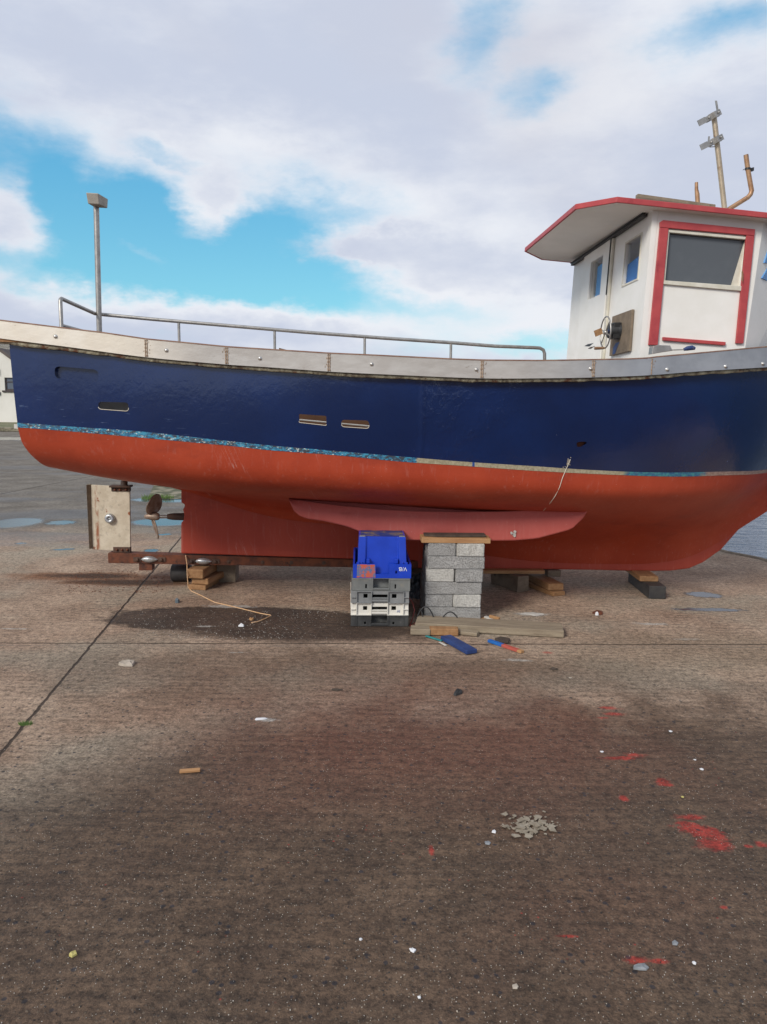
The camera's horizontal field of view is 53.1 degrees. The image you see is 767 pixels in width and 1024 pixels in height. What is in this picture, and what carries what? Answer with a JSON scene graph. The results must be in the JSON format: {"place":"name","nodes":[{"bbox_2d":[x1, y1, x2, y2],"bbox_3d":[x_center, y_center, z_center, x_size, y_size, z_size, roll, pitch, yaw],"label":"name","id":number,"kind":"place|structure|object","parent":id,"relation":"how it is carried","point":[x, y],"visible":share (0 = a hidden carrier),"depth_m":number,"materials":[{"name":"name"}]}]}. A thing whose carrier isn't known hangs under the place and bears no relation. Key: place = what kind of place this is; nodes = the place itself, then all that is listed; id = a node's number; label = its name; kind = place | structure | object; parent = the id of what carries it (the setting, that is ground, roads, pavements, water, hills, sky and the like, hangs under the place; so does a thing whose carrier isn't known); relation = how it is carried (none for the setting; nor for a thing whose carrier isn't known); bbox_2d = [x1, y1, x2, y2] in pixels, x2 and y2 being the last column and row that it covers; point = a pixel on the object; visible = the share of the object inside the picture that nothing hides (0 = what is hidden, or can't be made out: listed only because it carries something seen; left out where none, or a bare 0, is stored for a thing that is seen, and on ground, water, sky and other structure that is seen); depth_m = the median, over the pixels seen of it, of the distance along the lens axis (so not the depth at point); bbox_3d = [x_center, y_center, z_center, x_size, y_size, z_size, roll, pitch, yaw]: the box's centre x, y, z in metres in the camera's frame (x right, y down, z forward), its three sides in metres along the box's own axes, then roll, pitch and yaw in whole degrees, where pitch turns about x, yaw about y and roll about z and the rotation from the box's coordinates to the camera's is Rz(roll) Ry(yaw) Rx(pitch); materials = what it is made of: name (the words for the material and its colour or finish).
{"place":"outdoors","nodes":[
{"label":"outdoors","id":0,"kind":"place"},
{"bbox_2d":[150,485,180,498],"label":"cobbled path","id":1,"kind":"structure","parent":0,"point":[165,491],"depth_m":13.93,"materials":[{"name":"grey stone"}]},
{"bbox_2d":[161,494,173,498],"bbox_3d":[-3.757,-0.276,13.016,0.432,0.090,0.206,1,8,0],"label":"grass tuft","id":2,"kind":"object","parent":1,"relation":"on","point":[165,497],"visible":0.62,"depth_m":12.98,"materials":[{"name":"green plant"}]},
{"bbox_2d":[0,431,766,1023],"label":"quay ground","id":3,"kind":"structure","parent":0,"point":[692,645],"depth_m":3.26,"materials":[{"name":"concrete"}]},
{"bbox_2d":[0,422,16,426],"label":"verge","id":4,"kind":"structure","parent":3,"relation":"on","point":[6,424],"depth_m":43.12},
{"bbox_2d":[0,348,16,421],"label":"house","id":5,"kind":"structure","parent":3,"relation":"on","point":[7,407],"depth_m":47.01,"materials":[{"name":"paint"}]},
{"bbox_2d":[2,378,13,391],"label":"window","id":6,"kind":"structure","parent":5,"relation":"in","point":[8,381],"depth_m":47.01,"materials":[{"name":"grey glass"}]},
{"bbox_2d":[0,427,18,431],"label":"kerb","id":7,"kind":"structure","parent":3,"relation":"on","point":[7,429],"depth_m":37.86,"materials":[{"name":"concrete"}]},
{"bbox_2d":[18,720,32,725],"bbox_3d":[-1.829,1.073,3.913,0.081,0.025,0.039,1,8,0],"label":"grass tuft","id":8,"kind":"object","parent":3,"relation":"on","point":[25,723],"visible":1,"depth_m":3.91,"materials":[{"name":"green plant"}]},
{"bbox_2d":[69,950,76,957],"bbox_3d":[-0.929,1.321,2.294,0.022,0.011,0.019,-6,10,-38],"label":"yellow chip","id":9,"kind":"object","parent":3,"relation":"on","point":[72,954],"visible":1,"depth_m":2.29,"materials":[{"name":"yellow"}]},
{"bbox_2d":[69,570,164,592],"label":"rust crumbs","id":10,"kind":"object","parent":3,"relation":"on","point":[114,585],"visible":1,"depth_m":7.00,"materials":[{"name":"metal"}]},
{"bbox_2d":[118,659,134,666],"bbox_3d":[-1.614,0.946,4.825,0.094,0.023,0.089,1,8,0],"label":"pale stone","id":11,"kind":"object","parent":3,"relation":"on","point":[128,663],"visible":1,"depth_m":4.80,"materials":[{"name":"white stone"}]},
{"bbox_2d":[141,494,154,499],"bbox_3d":[-3.919,-0.265,12.882,0.291,0.100,0.134,1,8,0],"label":"grass tuft","id":12,"kind":"object","parent":3,"relation":"on","point":[145,497],"visible":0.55,"depth_m":12.88,"materials":[{"name":"green plant"}]},
{"bbox_2d":[170,564,191,581],"bbox_3d":[-1.860,0.557,7.059,0.168,0.164,0.164,1,8,0],"label":"rubber roller","id":13,"kind":"object","parent":3,"relation":"on","point":[178,572],"visible":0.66,"depth_m":6.99,"materials":[{"name":"black rubber"}]},
{"bbox_2d":[179,768,199,772],"bbox_3d":[-0.867,1.158,3.437,0.090,0.012,0.022,-1,8,-11],"label":"wood chip","id":14,"kind":"object","parent":3,"relation":"on","point":[190,770],"visible":1,"depth_m":3.43,"materials":[{"name":"brown wood"}]},
{"bbox_2d":[189,580,218,589],"bbox_3d":[-1.584,0.617,7.092,0.161,0.045,0.703,2,8,9],"label":"support timber","id":15,"kind":"object","parent":3,"relation":"on","point":[197,587],"visible":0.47,"depth_m":6.76,"materials":[{"name":"brown wood"}]},
{"bbox_2d":[192,571,223,584],"bbox_3d":[-1.540,0.568,7.073,0.166,0.057,0.654,3,8,14],"label":"support timber","id":16,"kind":"object","parent":15,"relation":"on","point":[212,577],"visible":0.53,"depth_m":6.80,"materials":[{"name":"brown wood"}]},
{"bbox_2d":[187,565,216,578],"bbox_3d":[-1.608,0.498,7.040,0.161,0.085,0.656,2,8,8],"label":"support timber","id":17,"kind":"object","parent":16,"relation":"on","point":[199,571],"visible":0.51,"depth_m":6.75,"materials":[{"name":"brown wood"}]},
{"bbox_2d":[217,565,238,581],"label":"support block","id":18,"kind":"object","parent":3,"relation":"on","point":[231,573],"depth_m":7.04,"materials":[{"name":"grey concrete"}]},
{"bbox_2d":[185,555,271,622],"bbox_3d":[-1.304,0.602,6.338,0.222,0.293,1.354,-5,10,-37],"label":"orange string","id":19,"kind":"object","parent":3,"relation":"on","point":[224,604],"visible":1,"depth_m":6.26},
{"bbox_2d":[134,610,343,638],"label":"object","id":20,"kind":"object","parent":3,"relation":"on","point":[238,631],"visible":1,"depth_m":5.66,"materials":[{"name":"grey gravel"}]},
{"bbox_2d":[351,615,408,626],"bbox_3d":[-0.038,0.766,6.044,0.435,0.090,0.666,1,8,-2],"label":"fish crate","id":21,"kind":"object","parent":3,"relation":"on","point":[380,620],"visible":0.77,"depth_m":5.72,"materials":[{"name":"grey plastic"}]},
{"bbox_2d":[350,582,408,614],"bbox_3d":[-0.042,0.676,6.031,0.436,0.099,0.674,0,8,-3],"label":"fish crate","id":22,"kind":"object","parent":21,"relation":"on","point":[379,608],"visible":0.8,"depth_m":5.71,"materials":[{"name":"white plastic"}]},
{"bbox_2d":[351,572,408,602],"bbox_3d":[-0.036,0.585,6.010,0.436,0.095,0.674,1,8,-2],"label":"fish crate","id":23,"kind":"object","parent":22,"relation":"on","point":[379,596],"visible":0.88,"depth_m":5.69,"materials":[{"name":"grey plastic"}]},
{"bbox_2d":[352,560,409,590],"bbox_3d":[-0.025,0.492,5.999,0.432,0.098,0.666,1,8,-2],"label":"fish crate","id":24,"kind":"object","parent":23,"relation":"on","point":[380,584],"visible":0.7,"depth_m":5.68,"materials":[{"name":"grey plastic"}]},
{"bbox_2d":[353,530,410,577],"bbox_3d":[-0.019,0.291,5.973,0.430,0.306,0.663,1,8,-2],"label":"fish crate","id":25,"kind":"object","parent":24,"relation":"on","point":[380,553],"visible":0.99,"depth_m":5.69,"materials":[{"name":"blue plastic"}]},
{"bbox_2d":[0,583,765,1021],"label":"stone grit","id":26,"kind":"object","parent":3,"relation":"on","point":[416,911],"visible":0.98,"depth_m":2.52,"materials":[{"name":"stone"}]},
{"bbox_2d":[0,101,766,570],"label":"fishing boat","id":27,"kind":"object","parent":3,"relation":"on","point":[630,433],"visible":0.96,"depth_m":5.62,"materials":[{"name":"blue paint"}]},
{"bbox_2d":[0,617,766,1022],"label":"dark grit","id":28,"kind":"object","parent":3,"relation":"on","point":[382,893],"visible":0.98,"depth_m":2.55,"materials":[{"name":"black stone"}]},
{"bbox_2d":[1,613,766,1022],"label":"shell grit","id":29,"kind":"object","parent":3,"relation":"on","point":[345,877],"visible":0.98,"depth_m":2.48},
{"bbox_2d":[409,572,420,598],"bbox_3d":[0.282,0.629,6.563,0.142,0.216,0.124,1,8,0],"label":"crumpled bag","id":30,"kind":"object","parent":3,"relation":"on","point":[414,592],"visible":0.69,"depth_m":6.57,"materials":[{"name":"black plastic"}]},
{"bbox_2d":[411,568,421,574],"bbox_3d":[0.299,0.542,7.304,0.164,0.190,0.506,1,8,0],"label":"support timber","id":31,"kind":"object","parent":3,"relation":"on","point":[415,570],"visible":0.02,"depth_m":7.05,"materials":[{"name":"brown wood"}]},
{"bbox_2d":[410,625,429,634],"bbox_3d":[0.269,0.857,5.561,0.143,0.045,0.100,1,8,4],"label":"loose plank","id":32,"kind":"object","parent":3,"relation":"on","point":[419,630],"visible":0.92,"depth_m":5.51,"materials":[{"name":"beige wood"}]},
{"bbox_2d":[415,606,433,621],"bbox_3d":[0.318,0.776,5.809,0.162,0.132,0.011,2,8,5],"label":"rubber hose","id":33,"kind":"object","parent":3,"relation":"on","point":[420,611],"visible":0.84,"depth_m":5.80,"materials":[{"name":"black rubber"}]},
{"bbox_2d":[425,635,442,640],"bbox_3d":[0.358,0.895,5.436,0.022,0.010,0.154,-7,11,-44],"label":"painted stick","id":34,"kind":"object","parent":3,"relation":"on","point":[434,638],"visible":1,"depth_m":5.43,"materials":[{"name":"teal paint"}]},
{"bbox_2d":[429,626,457,635],"bbox_3d":[0.436,0.859,5.548,0.206,0.050,0.075,1,8,2],"label":"broken plank","id":35,"kind":"object","parent":3,"relation":"on","point":[444,630],"visible":0.92,"depth_m":5.51,"materials":[{"name":"brown wood"}]},
{"bbox_2d":[422,601,480,617],"bbox_3d":[0.530,0.770,6.027,0.439,0.101,0.215,1,8,-2],"label":"concrete block","id":36,"kind":"object","parent":3,"relation":"on","point":[469,612],"depth_m":5.92,"materials":[{"name":"grey concrete"}]},
{"bbox_2d":[453,594,480,607],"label":"concrete block","id":37,"kind":"object","parent":36,"relation":"on","point":[466,600],"depth_m":5.91,"materials":[{"name":"grey concrete"}]},
{"bbox_2d":[420,570,423,584],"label":"concrete block","id":38,"kind":"object","parent":37,"relation":"on","point":[421,576],"depth_m":6.19,"materials":[{"name":"grey concrete"}]},
{"bbox_2d":[422,559,453,581],"bbox_3d":[0.429,0.456,6.092,0.215,0.101,0.439,1,8,-2],"label":"concrete block","id":39,"kind":"object","parent":38,"relation":"on","point":[438,575],"depth_m":5.88,"materials":[{"name":"grey concrete"}]},
{"bbox_2d":[453,688,461,695],"bbox_3d":[0.432,1.034,4.420,0.042,0.024,0.084,4,9,23],"label":"rubber scrap","id":40,"kind":"object","parent":3,"relation":"on","point":[457,692],"visible":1,"depth_m":4.41,"materials":[{"name":"black rubber"}]},
{"bbox_2d":[441,635,476,654],"bbox_3d":[0.514,0.909,5.272,0.085,0.030,0.352,-3,9,-25],"label":"painted board","id":41,"kind":"object","parent":3,"relation":"on","point":[459,644],"visible":1,"depth_m":5.24,"materials":[{"name":"blue wood"}]},
{"bbox_2d":[458,629,478,636],"bbox_3d":[0.605,0.872,5.557,0.167,0.026,0.070,4,9,20],"label":"loose plank","id":42,"kind":"object","parent":3,"relation":"on","point":[468,632],"visible":0.76,"depth_m":5.53,"materials":[{"name":"beige wood"}]},
{"bbox_2d":[415,615,563,637],"bbox_3d":[0.778,0.845,5.679,1.073,0.052,0.215,2,8,8],"label":"loose plank","id":43,"kind":"object","parent":3,"relation":"on","point":[518,627],"visible":0.87,"depth_m":5.61,"materials":[{"name":"beige wood"}]},
{"bbox_2d":[495,636,509,643],"bbox_3d":[0.841,0.902,5.410,0.107,0.020,0.111,1,8,0],"label":"wood chunk","id":44,"kind":"object","parent":3,"relation":"on","point":[501,639],"visible":0.91,"depth_m":5.39,"materials":[{"name":"wood"}]},
{"bbox_2d":[488,639,523,652],"bbox_3d":[0.838,0.921,5.271,0.032,0.018,0.308,-6,10,-38],"label":"paint stirrer","id":45,"kind":"object","parent":3,"relation":"on","point":[506,646],"visible":1,"depth_m":5.25,"materials":[{"name":"red paint"}]},
{"bbox_2d":[491,574,528,591],"bbox_3d":[1.153,0.616,7.036,0.130,0.144,0.421,-3,9,-27],"label":"support block","id":46,"kind":"object","parent":3,"relation":"on","point":[517,582],"depth_m":6.89,"materials":[{"name":"grey concrete"}]},
{"bbox_2d":[482,568,544,573],"bbox_3d":[1.114,0.525,7.029,0.677,0.031,0.240,0,8,-3],"label":"packing plank","id":47,"kind":"object","parent":46,"relation":"on","point":[511,571],"visible":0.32,"depth_m":6.92,"materials":[{"name":"brown wood"}]},
{"bbox_2d":[501,811,560,838],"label":"dry flakes","id":48,"kind":"object","parent":3,"relation":"on","point":[521,827],"visible":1,"depth_m":3.03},
{"bbox_2d":[521,612,542,615],"bbox_3d":[1.193,0.812,6.132,0.184,0.006,0.096,4,9,20],"label":"torn paper","id":49,"kind":"object","parent":3,"relation":"on","point":[532,613],"visible":1,"depth_m":6.13,"materials":[{"name":"white paper"}]},
{"bbox_2d":[529,581,564,595],"bbox_3d":[1.340,0.652,7.178,0.134,0.039,1.004,-3,9,-24],"label":"support timber","id":50,"kind":"object","parent":3,"relation":"on","point":[546,591],"visible":0.46,"depth_m":6.79,"materials":[{"name":"brown wood"}]},
{"bbox_2d":[525,574,563,590],"bbox_3d":[1.415,0.602,7.165,0.152,0.062,0.851,-1,8,-15],"label":"support timber","id":51,"kind":"object","parent":50,"relation":"on","point":[546,582],"visible":0.49,"depth_m":6.87,"materials":[{"name":"brown wood"}]},
{"bbox_2d":[543,569,560,576],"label":"support block","id":52,"kind":"object","parent":51,"relation":"on","point":[552,572],"depth_m":7.00,"materials":[{"name":"grey concrete"}]},
{"bbox_2d":[592,610,602,614],"bbox_3d":[1.723,0.805,6.164,0.083,0.026,0.074,1,8,0],"label":"rust flake","id":53,"kind":"object","parent":3,"relation":"on","point":[600,612],"visible":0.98,"depth_m":6.16,"materials":[{"name":"metal"}]},
{"bbox_2d":[633,963,648,970],"bbox_3d":[0.764,1.350,2.280,0.050,0.008,0.027,1,8,0],"label":"grey stone","id":54,"kind":"object","parent":3,"relation":"on","point":[642,966],"visible":1,"depth_m":2.27,"materials":[{"name":"grey stone"}]},
{"bbox_2d":[628,573,665,598],"bbox_3d":[2.396,0.655,6.993,0.149,0.114,0.656,1,8,2],"label":"support timber","id":55,"kind":"object","parent":3,"relation":"on","point":[652,590],"visible":0.73,"depth_m":6.72,"materials":[{"name":"grey wood"}]},
{"bbox_2d":[627,570,657,581],"bbox_3d":[2.365,0.564,7.043,0.171,0.050,0.451,1,8,1],"label":"support timber","id":56,"kind":"object","parent":55,"relation":"on","point":[645,575],"visible":0.66,"depth_m":6.88,"materials":[{"name":"brown wood"}]},
{"bbox_2d":[719,549,766,561],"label":"quay edge","id":57,"kind":"object","parent":3,"relation":"on","point":[744,555],"visible":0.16,"depth_m":8.69,"materials":[{"name":"grey concrete"}]},
{"bbox_2d":[0,0,766,359],"label":"sky","id":58,"kind":"structure","parent":0,"point":[388,168],"materials":[{"name":"blue"}]},
{"bbox_2d":[722,512,766,558],"bbox_3d":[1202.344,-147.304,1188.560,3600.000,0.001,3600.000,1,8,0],"label":"sea water","id":59,"kind":"structure","parent":0,"point":[750,538],"depth_m":16.26,"materials":[{"name":"liquid"}]},
{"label":"concrete block","id":60,"kind":"object","parent":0,"visible":0},
{"bbox_2d":[423,543,455,555],"bbox_3d":[0.440,0.258,6.067,0.215,0.101,0.439,1,8,-2],"label":"concrete block","id":61,"kind":"object","parent":60,"relation":"on","point":[440,549],"depth_m":5.85,"materials":[{"name":"grey concrete"}]},
{"bbox_2d":[420,534,490,543],"bbox_3d":[0.549,0.204,5.940,0.536,0.042,0.200,1,8,0],"label":"packing plank","id":62,"kind":"object","parent":61,"relation":"on","point":[482,540],"visible":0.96,"depth_m":5.85,"materials":[{"name":"brown wood"}]},
{"bbox_2d":[423,532,485,536],"bbox_3d":[0.549,0.174,5.951,0.476,0.014,0.170,1,8,0],"label":"packing shim","id":63,"kind":"object","parent":62,"relation":"on","point":[434,534],"visible":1,"depth_m":5.90,"materials":[{"name":"brown wood"}]},
{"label":"concrete block","id":64,"kind":"object","parent":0,"visible":0},
{"bbox_2d":[420,582,452,606],"bbox_3d":[0.420,0.654,6.124,0.215,0.101,0.439,0,8,-3],"label":"concrete block","id":65,"kind":"object","parent":64,"relation":"on","point":[437,600],"depth_m":5.91,"materials":[{"name":"grey concrete"}]},
{"bbox_2d":[422,576,481,594],"bbox_3d":[0.533,0.572,6.000,0.439,0.101,0.215,0,8,-3],"label":"concrete block","id":66,"kind":"object","parent":65,"relation":"on","point":[464,588],"depth_m":5.89,"materials":[{"name":"grey concrete"}]},
{"bbox_2d":[454,569,482,581],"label":"concrete block","id":67,"kind":"object","parent":66,"relation":"on","point":[468,575],"depth_m":5.88,"materials":[{"name":"grey concrete"}]},
{"bbox_2d":[425,552,484,568],"bbox_3d":[0.552,0.374,5.971,0.439,0.101,0.215,1,8,-2],"label":"concrete block","id":68,"kind":"object","parent":67,"relation":"on","point":[453,562],"depth_m":5.87,"materials":[{"name":"grey concrete"}]},
{"bbox_2d":[456,543,484,556],"bbox_3d":[0.657,0.261,6.068,0.215,0.101,0.439,1,8,-2],"label":"concrete block","id":69,"kind":"object","parent":68,"relation":"on","point":[470,549],"depth_m":5.85,"materials":[{"name":"grey concrete"}]},
{"label":"splinter","id":70,"kind":"object","parent":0,"visible":0},
{"bbox_2d":[489,615,499,618],"bbox_3d":[0.849,0.805,5.857,0.020,0.020,0.094,-6,11,-41],"label":"splinter","id":71,"kind":"object","parent":70,"relation":"on","point":[493,617],"visible":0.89,"depth_m":5.85,"materials":[{"name":"brown wood"}]}
]}

